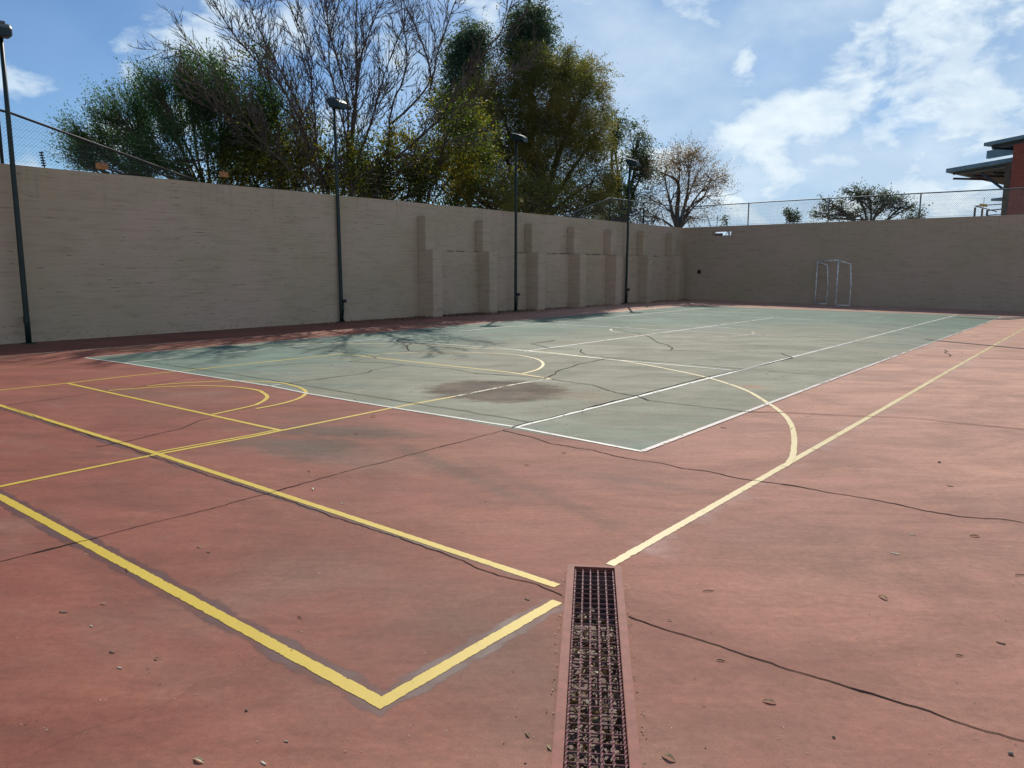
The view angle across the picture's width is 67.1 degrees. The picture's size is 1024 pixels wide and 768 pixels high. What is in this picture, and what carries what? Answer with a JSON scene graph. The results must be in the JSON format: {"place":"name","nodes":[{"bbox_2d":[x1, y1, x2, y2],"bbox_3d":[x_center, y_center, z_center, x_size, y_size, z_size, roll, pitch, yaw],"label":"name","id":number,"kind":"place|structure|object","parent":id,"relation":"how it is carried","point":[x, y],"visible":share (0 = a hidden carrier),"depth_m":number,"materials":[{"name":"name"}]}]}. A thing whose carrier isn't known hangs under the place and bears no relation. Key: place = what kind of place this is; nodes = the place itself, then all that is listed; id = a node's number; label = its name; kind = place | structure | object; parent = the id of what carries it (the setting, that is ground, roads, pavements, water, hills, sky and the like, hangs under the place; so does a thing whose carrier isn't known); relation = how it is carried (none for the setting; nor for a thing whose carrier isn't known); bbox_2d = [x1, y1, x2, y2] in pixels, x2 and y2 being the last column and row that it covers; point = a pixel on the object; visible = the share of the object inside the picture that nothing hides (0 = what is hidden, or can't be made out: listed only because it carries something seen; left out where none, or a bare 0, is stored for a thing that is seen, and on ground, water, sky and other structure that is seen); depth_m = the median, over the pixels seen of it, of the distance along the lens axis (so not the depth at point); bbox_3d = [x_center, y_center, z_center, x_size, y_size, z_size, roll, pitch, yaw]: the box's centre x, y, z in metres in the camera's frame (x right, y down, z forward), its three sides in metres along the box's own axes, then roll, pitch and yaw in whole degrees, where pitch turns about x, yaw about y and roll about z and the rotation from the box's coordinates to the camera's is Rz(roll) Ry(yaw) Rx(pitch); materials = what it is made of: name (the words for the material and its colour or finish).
{"place":"outdoors","nodes":[
{"label":"outdoors","id":0,"kind":"place"},
{"bbox_2d":[0,299,1023,767],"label":"court surface","id":1,"kind":"object","parent":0,"point":[810,581],"visible":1,"depth_m":4.10,"materials":[{"name":"red paint"}]},
{"bbox_2d":[0,20,35,343],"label":"floodlight post","id":2,"kind":"object","parent":1,"relation":"on","point":[5,31],"visible":1,"depth_m":15.22,"materials":[{"name":"black metal"}]},
{"bbox_2d":[194,756,204,762],"bbox_3d":[-1.011,1.212,2.491,0.050,0.011,0.016,5,10,27],"label":"dry leaf","id":3,"kind":"object","parent":1,"relation":"on","point":[199,758],"visible":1,"depth_m":2.49,"materials":[{"name":"beige plant"}]},
{"bbox_2d":[109,381,307,414],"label":"yellow court arcs","id":4,"kind":"object","parent":1,"relation":"on","point":[266,395],"visible":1,"depth_m":9.84,"materials":[{"name":"paint"}]},
{"bbox_2d":[0,407,525,714],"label":"overspray marks","id":5,"kind":"object","parent":1,"relation":"on","point":[273,655],"visible":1,"depth_m":3.43},
{"bbox_2d":[0,354,560,708],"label":"yellow court lines","id":6,"kind":"object","parent":1,"relation":"on","point":[349,685],"visible":1,"depth_m":3.93,"materials":[{"name":"paint"}]},
{"bbox_2d":[327,96,347,321],"bbox_3d":[-4.785,-4.813,21.508,0.547,6.174,0.320,7,11,38],"label":"floodlight post","id":7,"kind":"object","parent":1,"relation":"on","point":[334,103],"visible":0.99,"depth_m":21.47,"materials":[{"name":"black metal"}]},
{"bbox_2d":[315,300,680,325],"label":"leaf litter","id":8,"kind":"object","parent":1,"relation":"on","point":[474,313],"visible":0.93,"depth_m":25.60,"materials":[{"name":"brown plant"}]},
{"bbox_2d":[2,350,1023,750],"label":"surface cracks","id":9,"kind":"object","parent":1,"relation":"on","point":[522,580],"visible":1,"depth_m":4.71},
{"bbox_2d":[8,302,1023,395],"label":"faded far court lines","id":10,"kind":"object","parent":1,"relation":"on","point":[408,324],"visible":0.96,"depth_m":15.38,"materials":[{"name":"white paint"}]},
{"bbox_2d":[8,412,1023,767],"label":"litter specks","id":11,"kind":"object","parent":1,"relation":"on","point":[446,730],"visible":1,"depth_m":3.13,"materials":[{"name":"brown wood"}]},
{"bbox_2d":[511,132,527,310],"bbox_3d":[0.242,-5.644,27.060,0.547,6.174,0.320,6,10,32],"label":"floodlight post","id":12,"kind":"object","parent":1,"relation":"on","point":[516,137],"visible":0.98,"depth_m":27.06,"materials":[{"name":"black metal"}]},
{"bbox_2d":[89,305,998,451],"bbox_3d":[4.293,-1.333,19.328,10.990,0.001,24.040,7,11,38],"label":"green court","id":13,"kind":"object","parent":1,"relation":"on","point":[638,423],"visible":1,"depth_m":12.78,"materials":[{"name":"paint"}]},
{"bbox_2d":[123,343,796,466],"bbox_3d":[-1.024,-0.269,12.219,12.669,0.001,5.552,7,11,38],"label":"cream court arc","id":14,"kind":"object","parent":13,"relation":"on","point":[791,458],"visible":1,"depth_m":9.45,"materials":[{"name":"paint"}]},
{"bbox_2d":[84,305,1000,451],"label":"white court lines","id":15,"kind":"object","parent":13,"relation":"on","point":[519,426],"visible":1,"depth_m":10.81,"materials":[{"name":"paint"}]},
{"bbox_2d":[152,315,983,451],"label":"litter specks","id":16,"kind":"object","parent":13,"relation":"on","point":[582,377],"visible":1,"depth_m":12.16,"materials":[{"name":"brown plant"}]},
{"bbox_2d":[147,328,1019,428],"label":"surface cracks","id":17,"kind":"object","parent":13,"relation":"on","point":[575,382],"visible":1,"depth_m":10.36,"materials":[{"name":"concrete"}]},
{"bbox_2d":[962,317,1023,318],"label":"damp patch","id":18,"kind":"object","parent":13,"relation":"on","point":[996,318],"visible":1,"depth_m":24.25,"materials":[{"name":"concrete"}]},
{"bbox_2d":[551,564,640,767],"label":"trench drain","id":19,"kind":"object","parent":1,"relation":"in","point":[592,587],"visible":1,"depth_m":3.15,"materials":[{"name":"metal"}]},
{"bbox_2d":[563,601,627,767],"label":"leaf litter","id":20,"kind":"object","parent":19,"relation":"on","point":[595,720],"visible":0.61,"depth_m":3.08,"materials":[{"name":"brown plant"}]},
{"bbox_2d":[546,579,646,766],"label":"litter specks","id":21,"kind":"object","parent":19,"relation":"on","point":[557,664],"visible":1,"depth_m":3.05,"materials":[{"name":"brown plant"}]},
{"bbox_2d":[625,157,639,302],"bbox_3d":[5.110,-6.565,33.193,0.549,6.174,0.320,6,11,35],"label":"floodlight post","id":22,"kind":"object","parent":1,"relation":"on","point":[630,162],"visible":0.99,"depth_m":33.18,"materials":[{"name":"black metal"}]},
{"bbox_2d":[661,753,674,760],"bbox_3d":[0.509,1.212,2.510,0.050,0.014,0.017,7,11,37],"label":"dry leaf","id":23,"kind":"object","parent":1,"relation":"on","point":[669,755],"visible":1,"depth_m":2.51,"materials":[{"name":"brown plant"}]},
{"bbox_2d":[606,328,1023,565],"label":"cream side line","id":24,"kind":"object","parent":1,"relation":"on","point":[647,543],"visible":1,"depth_m":5.60,"materials":[{"name":"paint"}]},
{"bbox_2d":[609,305,1022,336],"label":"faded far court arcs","id":25,"kind":"object","parent":1,"relation":"on","point":[710,326],"visible":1,"depth_m":20.70,"materials":[{"name":"white paint"}]},
{"bbox_2d":[814,259,851,305],"bbox_3d":[13.446,-4.258,32.376,0.420,1.907,1.761,-3,9,-18],"label":"goal frame","id":26,"kind":"object","parent":1,"relation":"on","point":[838,260],"visible":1,"depth_m":31.97,"materials":[{"name":"white paint"}]},
{"bbox_2d":[926,339,1023,348],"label":"tar streak","id":27,"kind":"object","parent":1,"relation":"on","point":[972,343],"visible":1,"depth_m":16.21,"materials":[{"name":"black asphalt"}]},
{"bbox_2d":[0,0,1023,234],"label":"sky","id":28,"kind":"structure","parent":0,"point":[806,99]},
{"bbox_2d":[946,135,1023,215],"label":"brick building","id":29,"kind":"structure","parent":0,"point":[1007,173],"depth_m":37.65,"materials":[{"name":"red brick"}]},
{"label":"ground","id":30,"kind":"structure","parent":0,"visible":0},
{"bbox_2d":[41,34,326,182],"bbox_3d":[-10.298,-6.643,24.874,8.231,8.829,6.240,2,9,15],"label":"leafy tree","id":31,"kind":"object","parent":30,"relation":"on","point":[169,126],"visible":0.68,"depth_m":23.69,"materials":[{"name":"green plant"}]},
{"bbox_2d":[168,28,382,197],"bbox_3d":[-7.598,-6.803,24.639,4.696,9.224,6.888,20,22,66],"label":"leafy tree","id":32,"kind":"object","parent":30,"relation":"on","point":[235,169],"visible":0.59,"depth_m":24.06,"materials":[{"name":"green plant"}]},
{"bbox_2d":[128,0,437,198],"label":"bare tree","id":33,"kind":"object","parent":30,"relation":"on","point":[354,115],"visible":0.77,"depth_m":23.84,"materials":[{"name":"brown plant"}]},
{"bbox_2d":[0,163,684,343],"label":"boundary wall","id":34,"kind":"structure","parent":30,"relation":"on","point":[111,255],"depth_m":20.15,"materials":[{"name":"beige concrete"}]},
{"bbox_2d":[39,152,45,167],"bbox_3d":[-9.800,-4.450,16.182,0.144,0.812,0.073,-5,10,-31],"label":"electric fence post","id":35,"kind":"object","parent":34,"relation":"attached to","point":[41,155],"visible":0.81,"depth_m":16.12,"materials":[{"name":"plastic"}]},
{"bbox_2d":[0,109,194,180],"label":"chain link fence","id":36,"kind":"object","parent":34,"relation":"on","point":[74,136],"visible":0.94,"depth_m":16.23,"materials":[{"name":"grey metal"}]},
{"bbox_2d":[563,198,683,226],"bbox_3d":[5.179,-7.531,33.859,0.060,1.084,10.107,7,11,39],"label":"chain link fence","id":37,"kind":"object","parent":34,"relation":"on","point":[624,200],"visible":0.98,"depth_m":34.20,"materials":[{"name":"metal"}]},
{"bbox_2d":[319,78,512,207],"bbox_3d":[-3.496,-6.410,26.871,6.994,7.797,4.755,1,9,6],"label":"leafy shrub","id":38,"kind":"object","parent":30,"relation":"on","point":[443,162],"visible":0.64,"depth_m":26.19,"materials":[{"name":"green plant"}]},
{"bbox_2d":[354,0,549,199],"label":"bare tree","id":39,"kind":"object","parent":30,"relation":"on","point":[425,128],"visible":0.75,"depth_m":24.89,"materials":[{"name":"brown plant"}]},
{"bbox_2d":[422,5,503,207],"bbox_3d":[-2.408,-11.428,38.782,4.560,14.140,4.142,7,11,38],"label":"column tree","id":40,"kind":"object","parent":30,"relation":"on","point":[461,45],"visible":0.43,"depth_m":37.55,"materials":[{"name":"green plant"}]},
{"bbox_2d":[488,0,579,102],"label":"column tree","id":41,"kind":"object","parent":30,"relation":"on","point":[537,14],"visible":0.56,"depth_m":36.38,"materials":[{"name":"green plant"}]},
{"bbox_2d":[439,36,630,221],"bbox_3d":[1.008,-9.846,35.380,9.733,12.071,6.496,-1,9,-8],"label":"dense tree","id":42,"kind":"object","parent":30,"relation":"on","point":[553,117],"visible":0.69,"depth_m":34.52,"materials":[{"name":"green plant"}]},
{"bbox_2d":[436,160,653,224],"bbox_3d":[1.662,-6.399,33.611,5.561,5.783,15.538,6,10,32],"label":"leafy shrub","id":43,"kind":"object","parent":30,"relation":"on","point":[506,205],"visible":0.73,"depth_m":31.55,"materials":[{"name":"green plant"}]},
{"bbox_2d":[587,104,667,221],"bbox_3d":[5.795,-9.534,40.630,4.652,9.881,2.941,3,9,19],"label":"gum tree","id":44,"kind":"object","parent":30,"relation":"on","point":[638,153],"visible":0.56,"depth_m":39.99,"materials":[{"name":"green plant"}]},
{"bbox_2d":[632,203,668,224],"bbox_3d":[6.632,-6.585,37.880,2.130,4.878,1.847,1,9,4],"label":"thin shrub","id":45,"kind":"object","parent":30,"relation":"on","point":[646,222],"visible":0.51,"depth_m":37.73,"materials":[{"name":"green plant"}]},
{"bbox_2d":[637,130,741,227],"bbox_3d":[9.099,-8.560,39.422,5.402,8.341,4.679,7,11,38],"label":"autumn tree","id":46,"kind":"object","parent":30,"relation":"on","point":[686,159],"visible":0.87,"depth_m":38.82,"materials":[{"name":"brown plant"}]},
{"bbox_2d":[720,215,731,234],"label":"distant bush","id":47,"kind":"object","parent":30,"relation":"on","point":[725,221],"visible":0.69,"depth_m":47.19,"materials":[{"name":"green plant"}]},
{"bbox_2d":[781,204,802,223],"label":"distant bush","id":48,"kind":"object","parent":30,"relation":"on","point":[789,213],"visible":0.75,"depth_m":50.58,"materials":[{"name":"green plant"}]},
{"bbox_2d":[684,214,1023,311],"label":"boundary wall","id":49,"kind":"structure","parent":30,"relation":"on","point":[969,263],"depth_m":31.71,"materials":[{"name":"concrete"}]},
{"bbox_2d":[682,187,1023,227],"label":"chain link fence","id":50,"kind":"object","parent":49,"relation":"on","point":[898,212],"visible":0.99,"depth_m":31.95,"materials":[{"name":"metal"}]},
{"bbox_2d":[805,177,933,222],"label":"acacia tree","id":51,"kind":"object","parent":30,"relation":"on","point":[867,201],"visible":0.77,"depth_m":54.97,"materials":[{"name":"green plant"}]},
{"bbox_2d":[900,206,927,218],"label":"distant bush","id":52,"kind":"object","parent":30,"relation":"on","point":[915,215],"visible":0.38,"depth_m":50.31,"materials":[{"name":"green plant"}]},
{"bbox_3d":[7.331,-7.746,37.146,0.081,1.121,0.751,7,11,38],"label":"electric fence post","id":53,"kind":"object","parent":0,"visible":0},
{"bbox_2d":[3,127,1022,223],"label":"electric fence wire","id":54,"kind":"object","parent":53,"relation":"attached to","point":[434,181],"visible":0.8,"depth_m":23.04,"materials":[{"name":"grey metal"}]},
{"bbox_2d":[96,161,108,169],"bbox_3d":[-9.081,-4.843,17.091,0.011,0.180,0.270,7,11,38],"label":"warning sign","id":55,"kind":"object","parent":54,"relation":"attached to","point":[101,165],"visible":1,"depth_m":17.09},
{"bbox_2d":[219,170,228,177],"bbox_3d":[-7.231,-5.286,19.375,0.011,0.180,0.250,7,11,38],"label":"warning sign","id":56,"kind":"object","parent":54,"relation":"attached to","point":[223,174],"visible":1,"depth_m":19.36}
]}

